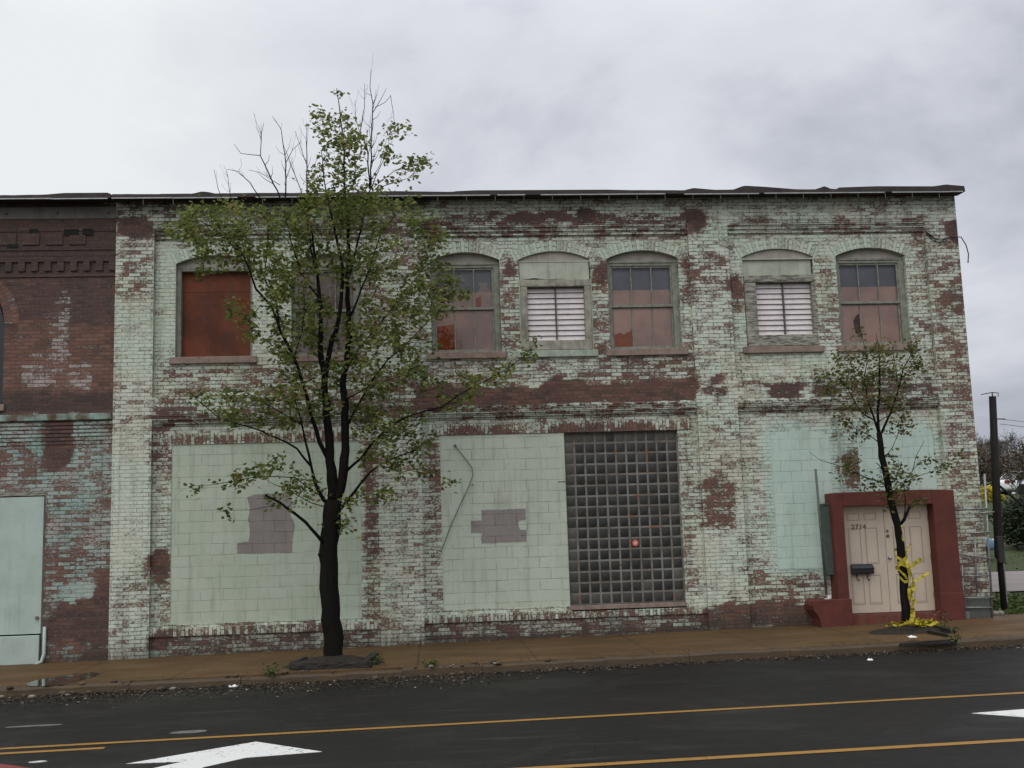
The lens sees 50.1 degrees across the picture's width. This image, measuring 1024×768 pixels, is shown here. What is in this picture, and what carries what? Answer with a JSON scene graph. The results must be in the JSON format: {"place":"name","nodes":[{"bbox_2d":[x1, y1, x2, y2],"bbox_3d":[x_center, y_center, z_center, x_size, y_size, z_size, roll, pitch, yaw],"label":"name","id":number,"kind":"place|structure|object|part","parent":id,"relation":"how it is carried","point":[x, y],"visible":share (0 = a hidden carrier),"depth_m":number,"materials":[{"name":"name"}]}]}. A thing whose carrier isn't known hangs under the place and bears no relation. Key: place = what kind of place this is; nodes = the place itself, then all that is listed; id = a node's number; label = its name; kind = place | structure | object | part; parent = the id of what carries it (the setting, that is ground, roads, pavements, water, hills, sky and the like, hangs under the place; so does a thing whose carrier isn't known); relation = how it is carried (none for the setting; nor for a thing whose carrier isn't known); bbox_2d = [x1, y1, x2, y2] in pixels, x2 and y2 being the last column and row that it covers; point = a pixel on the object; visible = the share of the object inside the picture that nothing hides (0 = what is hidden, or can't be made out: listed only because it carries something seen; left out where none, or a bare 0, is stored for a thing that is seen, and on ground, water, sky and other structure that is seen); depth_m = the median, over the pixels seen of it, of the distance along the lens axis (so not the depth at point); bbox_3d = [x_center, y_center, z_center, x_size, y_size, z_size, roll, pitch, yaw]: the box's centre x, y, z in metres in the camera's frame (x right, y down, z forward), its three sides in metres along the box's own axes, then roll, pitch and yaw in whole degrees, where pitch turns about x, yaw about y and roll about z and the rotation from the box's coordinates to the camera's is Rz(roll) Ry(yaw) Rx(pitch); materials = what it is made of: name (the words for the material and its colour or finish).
{"place":"outdoors","nodes":[
{"label":"outdoors","id":0,"kind":"place"},
{"bbox_2d":[0,764,28,767],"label":"parked car","id":1,"kind":"object","parent":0,"point":[7,766],"visible":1,"depth_m":5.76,"materials":[{"name":"red paint"}]},
{"bbox_2d":[0,645,1023,767],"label":"road","id":2,"kind":"structure","parent":0,"point":[664,687],"depth_m":12.27,"materials":[{"name":"black asphalt"}]},
{"bbox_2d":[5,724,60,727],"bbox_3d":[-5.739,4.105,13.151,0.677,0.010,0.112,-1,-8,-4],"label":"worn paint patch","id":3,"kind":"object","parent":2,"relation":"on","point":[33,725],"visible":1,"depth_m":13.14,"materials":[{"name":"white paint"}]},
{"bbox_2d":[29,760,46,762],"bbox_3d":[-4.705,3.749,10.870,0.172,0.005,0.098,2,-9,-24],"label":"worn paint patch","id":4,"kind":"object","parent":2,"relation":"on","point":[37,761],"visible":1,"depth_m":10.86,"materials":[{"name":"white paint"}]},
{"bbox_2d":[0,747,104,753],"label":"yellow line","id":5,"kind":"object","parent":2,"relation":"on","point":[52,750],"visible":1,"depth_m":11.43,"materials":[{"name":"paint"}]},
{"bbox_2d":[169,730,206,733],"bbox_3d":[-3.623,3.895,12.261,0.404,0.007,0.186,-1,-8,-4],"label":"worn paint patch","id":6,"kind":"object","parent":2,"relation":"on","point":[188,731],"visible":1,"depth_m":12.24,"materials":[{"name":"white paint"}]},
{"bbox_2d":[127,742,321,767],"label":"turn arrow","id":7,"kind":"object","parent":2,"relation":"on","point":[205,758],"visible":1,"depth_m":10.79,"materials":[{"name":"white paint"}]},
{"bbox_2d":[0,635,1023,696],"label":"kerb","id":8,"kind":"structure","parent":2,"relation":"on","point":[716,655],"depth_m":16.52,"materials":[{"name":"concrete"}]},
{"bbox_2d":[262,662,279,676],"bbox_3d":[-3.586,4.243,16.257,0.268,0.229,0.232,-1,-8,-4],"label":"weed","id":9,"kind":"object","parent":8,"relation":"on","point":[270,672],"visible":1,"depth_m":16.25,"materials":[{"name":"green plant"}]},
{"bbox_2d":[422,658,440,667],"bbox_3d":[-1.214,4.229,16.511,0.319,0.196,0.251,-1,-8,-4],"label":"weed","id":10,"kind":"object","parent":8,"relation":"on","point":[433,663],"visible":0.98,"depth_m":16.48,"materials":[{"name":"green plant"}]},
{"bbox_2d":[899,639,956,646],"bbox_3d":[6.426,3.998,16.905,0.977,0.083,0.096,0,-8,-13],"label":"timber edging","id":11,"kind":"object","parent":8,"relation":"on","point":[927,643],"visible":0.93,"depth_m":16.86,"materials":[{"name":"grey wood"}]},
{"bbox_2d":[0,615,1023,710],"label":"gutter debris","id":12,"kind":"object","parent":2,"relation":"on","point":[162,688],"visible":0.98,"depth_m":16.07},
{"bbox_2d":[0,692,1023,749],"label":"yellow line","id":13,"kind":"object","parent":2,"relation":"on","point":[506,720],"visible":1,"depth_m":12.10,"materials":[{"name":"paint"}]},
{"bbox_2d":[520,738,1023,767],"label":"yellow line","id":14,"kind":"object","parent":2,"relation":"on","point":[781,753],"visible":1,"depth_m":9.79,"materials":[{"name":"paint"}]},
{"bbox_2d":[973,709,1023,716],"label":"turn arrow","id":15,"kind":"object","parent":2,"relation":"on","point":[1017,713],"visible":1,"depth_m":11.33,"materials":[{"name":"white paint"}]},
{"bbox_2d":[0,614,1023,686],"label":"pavement","id":16,"kind":"structure","parent":0,"point":[249,664],"depth_m":18.22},
{"bbox_2d":[0,193,116,664],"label":"red brick building","id":17,"kind":"structure","parent":16,"relation":"on","point":[57,279],"depth_m":19.98,"materials":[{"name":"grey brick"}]},
{"bbox_2d":[0,308,4,410],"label":"window","id":18,"kind":"structure","parent":17,"relation":"in","point":[2,407],"depth_m":20.29,"materials":[{"name":"black glass"}]},
{"bbox_2d":[0,491,45,664],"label":"boarded door","id":19,"kind":"structure","parent":17,"relation":"in","point":[22,519],"depth_m":19.58,"materials":[{"name":"green wood"}]},
{"bbox_2d":[26,672,100,685],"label":"puddle","id":20,"kind":"object","parent":16,"relation":"on","point":[59,680],"visible":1,"depth_m":16.68,"materials":[{"name":"grey liquid"}]},
{"bbox_2d":[289,656,307,663],"bbox_3d":[-3.434,4.467,17.637,0.108,0.092,0.945,-2,-8,3],"label":"timber edging","id":21,"kind":"object","parent":16,"relation":"on","point":[299,659],"visible":0.51,"depth_m":17.58,"materials":[{"name":"grey wood"}]},
{"bbox_2d":[289,660,372,670],"bbox_3d":[-2.766,4.301,16.710,1.278,0.136,0.171,-3,-8,6],"label":"timber edging","id":22,"kind":"object","parent":16,"relation":"on","point":[330,665],"visible":0.96,"depth_m":16.65,"materials":[{"name":"grey wood"}]},
{"bbox_2d":[281,655,384,668],"bbox_3d":[-2.813,4.355,17.248,1.680,0.167,0.920,-1,-8,-4],"label":"soil mound","id":23,"kind":"object","parent":16,"relation":"on","point":[336,658],"visible":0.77,"depth_m":17.10,"materials":[{"name":"soil"}]},
{"bbox_2d":[152,61,542,655],"bbox_3d":[-2.593,-0.609,17.931,6.164,10.336,3.360,-1,-8,-4],"label":"street tree","id":24,"kind":"object","parent":23,"relation":"on","point":[328,539],"visible":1,"depth_m":17.78,"materials":[{"name":"green plant"}]},
{"bbox_2d":[363,652,378,660],"bbox_3d":[-2.246,4.373,17.421,0.161,0.129,0.814,-2,-8,2],"label":"timber edging","id":25,"kind":"object","parent":16,"relation":"on","point":[370,656],"visible":0.46,"depth_m":17.35,"materials":[{"name":"grey wood"}]},
{"bbox_2d":[371,651,384,664],"bbox_3d":[-2.080,4.256,17.002,0.222,0.227,0.251,-7,-10,35],"label":"weed","id":26,"kind":"object","parent":16,"relation":"on","point":[377,660],"visible":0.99,"depth_m":16.96,"materials":[{"name":"green plant"}]},
{"bbox_2d":[108,184,989,659],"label":"painted brick building","id":27,"kind":"structure","parent":16,"relation":"on","point":[688,338],"depth_m":20.69,"materials":[{"name":"green brick"}]},
{"bbox_2d":[169,257,256,364],"bbox_3d":[-5.598,-1.393,20.643,1.600,2.078,0.315,-1,-8,-4],"label":"window","id":28,"kind":"structure","parent":27,"relation":"in","point":[207,337],"depth_m":20.73,"materials":[{"name":"orange wood"}]},
{"bbox_2d":[292,256,366,361],"bbox_3d":[-3.519,-1.436,20.801,1.490,2.078,0.315,-1,-8,-4],"label":"window","id":29,"kind":"structure","parent":27,"relation":"in","point":[327,287],"depth_m":20.88,"materials":[{"name":"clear glass"}]},
{"bbox_2d":[442,444,472,548],"bbox_3d":[-1.020,2.083,20.391,0.624,1.945,0.042,-1,-8,-4],"label":"hanging cable","id":30,"kind":"object","parent":27,"relation":"hanging from","point":[454,445],"visible":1,"depth_m":20.41,"materials":[{"name":"grey metal"}]},
{"bbox_2d":[427,254,506,359],"bbox_3d":[-0.888,-1.491,21.002,1.510,2.078,0.315,-1,-8,-4],"label":"window","id":31,"kind":"structure","parent":27,"relation":"in","point":[474,330],"depth_m":21.06,"materials":[{"name":"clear glass"}]},
{"bbox_2d":[517,252,597,357],"bbox_3d":[0.832,-1.526,21.134,1.560,2.078,0.315,-1,-8,-4],"label":"window","id":32,"kind":"structure","parent":27,"relation":"in","point":[558,308],"depth_m":21.09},
{"bbox_2d":[583,413,602,427],"bbox_3d":[1.546,0.689,20.691,0.397,0.300,0.107,-1,-8,-4],"label":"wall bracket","id":33,"kind":"object","parent":27,"relation":"attached to","point":[595,422],"depth_m":20.68,"materials":[{"name":"grey metal"}]},
{"bbox_2d":[606,252,687,355],"bbox_3d":[2.557,-1.562,21.265,1.580,2.078,0.315,-1,-8,-4],"label":"window","id":34,"kind":"structure","parent":27,"relation":"in","point":[643,294],"depth_m":21.34,"materials":[{"name":"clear glass"}]},
{"bbox_2d":[742,249,824,353],"bbox_3d":[5.228,-1.617,21.469,1.600,2.078,0.315,-1,-8,-4],"label":"window","id":35,"kind":"structure","parent":27,"relation":"in","point":[780,298],"depth_m":21.43,"materials":[{"name":"white wood"}]},
{"bbox_2d":[814,469,827,594],"bbox_3d":[5.793,2.766,20.530,0.093,2.344,0.048,-1,-8,-4],"label":"metal post","id":36,"kind":"object","parent":27,"relation":"attached to","point":[821,535],"visible":1,"depth_m":20.51,"materials":[{"name":"grey metal"}]},
{"bbox_2d":[820,503,833,574],"bbox_3d":[5.959,2.928,20.675,0.172,1.335,0.227,-1,-8,-4],"label":"meter cabinet","id":37,"kind":"object","parent":27,"relation":"attached to","point":[826,533],"visible":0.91,"depth_m":20.59,"materials":[{"name":"metal"}]},
{"bbox_3d":[5.966,2.932,20.577,0.092,1.160,0.010,-1,-8,-4],"label":"cabinet door","id":38,"kind":"part","parent":37,"relation":"part of","materials":[{"name":"metal"}]},
{"bbox_2d":[843,505,890,612],"bbox_3d":[6.649,3.301,20.676,0.860,2.005,0.058,-1,-8,-4],"label":"door","id":39,"kind":"structure","parent":27,"relation":"in","point":[864,525],"depth_m":20.67,"materials":[{"name":"beige wood"}]},
{"bbox_2d":[850,564,874,580],"bbox_3d":[6.580,3.537,20.548,0.426,0.310,0.126,-1,-8,-4],"label":"mailbox","id":40,"kind":"object","parent":39,"relation":"attached to","point":[856,569],"visible":1,"depth_m":20.51,"materials":[{"name":"black metal"}]},
{"bbox_2d":[835,249,917,351],"bbox_3d":[7.097,-1.656,21.612,1.590,2.078,0.315,-1,-8,-4],"label":"window","id":41,"kind":"structure","parent":27,"relation":"in","point":[870,282],"depth_m":21.69,"materials":[{"name":"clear glass"}]},
{"bbox_2d":[882,504,934,611],"bbox_3d":[7.518,3.278,20.711,0.863,2.005,0.120,-1,-8,-4],"label":"door","id":42,"kind":"structure","parent":27,"relation":"in","point":[915,530],"depth_m":20.73,"materials":[{"name":"beige wood"}]},
{"bbox_2d":[915,232,936,376],"bbox_3d":[7.935,-1.563,21.500,0.889,2.968,0.116,-2,-8,1],"label":"conduit","id":43,"kind":"object","parent":27,"relation":"attached to","point":[935,375],"visible":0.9,"depth_m":21.45,"materials":[{"name":"grey metal"}]},
{"bbox_2d":[925,231,968,262],"bbox_3d":[8.590,-2.704,21.623,0.820,0.688,0.065,-2,-8,2],"label":"dangling wire","id":44,"kind":"object","parent":27,"relation":"hanging from","point":[947,238],"visible":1,"depth_m":21.64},
{"bbox_2d":[868,625,940,634],"bbox_3d":[6.718,4.157,18.579,1.440,0.136,0.840,-1,-8,-4],"label":"mulch mound","id":45,"kind":"object","parent":16,"relation":"on","point":[901,630],"visible":0.75,"depth_m":18.36,"materials":[{"name":"soil"}]},
{"bbox_2d":[804,317,964,623],"bbox_3d":[6.487,1.504,18.910,2.656,5.561,1.650,4,-10,-36],"label":"street tree","id":46,"kind":"object","parent":45,"relation":"on","point":[890,493],"visible":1,"depth_m":19.09,"materials":[{"name":"green plant"}]},
{"bbox_2d":[885,525,940,626],"bbox_3d":[6.824,3.311,18.778,0.932,1.784,0.758,-1,-8,-4],"label":"caution tape","id":47,"kind":"object","parent":46,"relation":"attached to","point":[912,621],"visible":0.94,"depth_m":18.73,"materials":[{"name":"yellow plastic"}]},
{"bbox_2d":[933,608,951,626],"bbox_3d":[7.293,3.988,18.510,0.320,0.374,0.210,-4,-8,16],"label":"weed","id":48,"kind":"object","parent":45,"relation":"on","point":[946,621],"visible":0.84,"depth_m":18.50,"materials":[{"name":"green plant"}]},
{"bbox_2d":[927,630,948,636],"bbox_3d":[6.959,4.072,17.841,0.088,0.071,0.739,-1,-8,-4],"label":"timber edging","id":49,"kind":"object","parent":16,"relation":"on","point":[937,633],"visible":0.93,"depth_m":17.81,"materials":[{"name":"grey wood"}]},
{"bbox_2d":[935,625,955,633],"bbox_3d":[7.238,4.133,18.442,0.134,0.106,0.805,-1,-8,-4],"label":"timber edging","id":50,"kind":"object","parent":16,"relation":"on","point":[944,629],"visible":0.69,"depth_m":18.25,"materials":[{"name":"wood"}]},
{"bbox_2d":[947,626,961,645],"bbox_3d":[6.653,3.787,16.447,0.223,0.287,0.216,-5,-9,24],"label":"weed","id":51,"kind":"object","parent":16,"relation":"on","point":[953,640],"visible":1,"depth_m":16.45,"materials":[{"name":"green plant"}]},
{"bbox_2d":[957,474,994,616],"bbox_3d":[8.800,3.054,20.737,0.780,2.683,0.072,-1,-8,-4],"label":"pipe frame","id":52,"kind":"object","parent":16,"relation":"on","point":[987,531],"visible":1,"depth_m":20.70,"materials":[{"name":"grey metal"}]},
{"bbox_2d":[964,598,990,617],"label":"concrete block","id":53,"kind":"structure","parent":16,"relation":"on","point":[979,612],"depth_m":20.61,"materials":[{"name":"grey concrete"}]},
{"bbox_2d":[0,0,1023,493],"label":"sky","id":54,"kind":"structure","parent":0,"point":[97,96],"materials":[{"name":"grey"}]},
{"bbox_2d":[831,417,843,492],"bbox_3d":[6.240,1.351,20.984,0.158,1.456,0.064,-1,-8,-4],"label":"conduit","id":55,"kind":"object","parent":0,"point":[839,455],"visible":0.86,"depth_m":20.97,"materials":[{"name":"metal"}]},
{"bbox_2d":[981,494,1023,613],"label":"grass bank","id":56,"kind":"structure","parent":0,"point":[1010,554],"depth_m":39.51,"materials":[{"name":"green plant"}]},
{"bbox_2d":[980,485,991,501],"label":"flowering shrub","id":57,"kind":"object","parent":56,"relation":"on","point":[989,492],"visible":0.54,"depth_m":59.01,"materials":[{"name":"yellow plant"}]},
{"bbox_2d":[985,537,993,555],"bbox_3d":[14.438,5.407,38.067,4.420,1.465,2.020,-1,-8,-4],"label":"parked car","id":58,"kind":"object","parent":56,"relation":"on","point":[991,541],"visible":0.02,"depth_m":37.42,"materials":[{"name":"blue paint"}]},
{"bbox_2d":[977,447,1002,492],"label":"thicket","id":59,"kind":"object","parent":56,"relation":"on","point":[982,457],"visible":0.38,"depth_m":74.44,"materials":[{"name":"plant"}]},
{"bbox_2d":[976,434,1010,483],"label":"bare tree","id":60,"kind":"object","parent":56,"relation":"on","point":[988,444],"visible":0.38,"depth_m":78.63,"materials":[{"name":"plant"}]},
{"bbox_2d":[977,440,1011,493],"bbox_3d":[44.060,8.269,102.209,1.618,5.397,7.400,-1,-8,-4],"label":"distant house","id":61,"kind":"structure","parent":56,"relation":"on","point":[986,452],"depth_m":99.99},
{"bbox_2d":[976,432,1014,464],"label":"bare tree","id":62,"kind":"object","parent":56,"relation":"on","point":[1009,440],"visible":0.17,"depth_m":85.86,"materials":[{"name":"plant"}]},
{"bbox_2d":[981,392,1023,610],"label":"utility pole","id":63,"kind":"object","parent":56,"relation":"on","point":[999,554],"visible":0.96,"depth_m":21.75,"materials":[{"name":"wood"}]},
{"bbox_2d":[984,494,1023,614],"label":"grass tufts","id":64,"kind":"object","parent":56,"relation":"on","point":[1013,601],"visible":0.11,"depth_m":23.20,"materials":[{"name":"green plant"}]},
{"bbox_2d":[984,453,1023,493],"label":"thicket","id":65,"kind":"object","parent":56,"relation":"on","point":[1002,461],"visible":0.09,"depth_m":76.80,"materials":[{"name":"plant"}]},
{"bbox_2d":[1003,564,1007,602],"bbox_3d":[10.523,4.266,23.360,0.042,0.837,0.043,-1,-8,-4],"label":"fence post","id":66,"kind":"object","parent":56,"relation":"on","point":[1005,582],"visible":0.45,"depth_m":23.35,"materials":[{"name":"grey metal"}]},
{"bbox_2d":[988,493,1023,548],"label":"hedge","id":67,"kind":"object","parent":56,"relation":"on","point":[1014,511],"visible":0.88,"depth_m":40.84,"materials":[{"name":"green plant"}]},
{"bbox_2d":[999,429,1023,466],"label":"bare tree","id":68,"kind":"object","parent":56,"relation":"on","point":[1013,445],"visible":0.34,"depth_m":79.85,"materials":[{"name":"brown plant"}]},
{"bbox_2d":[1000,471,1023,494],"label":"parked car","id":69,"kind":"object","parent":56,"relation":"on","point":[1004,485],"visible":0.41,"depth_m":63.58,"materials":[{"name":"white paint"}]},
{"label":"windows","id":70,"kind":"part","parent":69,"relation":"part of","materials":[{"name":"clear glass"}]},
{"bbox_2d":[1002,457,1023,498],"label":"bare tree","id":71,"kind":"object","parent":56,"relation":"on","point":[1019,476],"visible":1,"depth_m":56.59,"materials":[{"name":"plant"}]},
{"bbox_2d":[1004,440,1023,470],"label":"thicket","id":72,"kind":"object","parent":56,"relation":"on","point":[1017,455],"visible":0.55,"depth_m":73.22,"materials":[{"name":"plant"}]},
{"bbox_2d":[988,571,1023,591],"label":"side road","id":73,"kind":"structure","parent":0,"point":[1014,580],"depth_m":29.63,"materials":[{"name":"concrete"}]}
]}

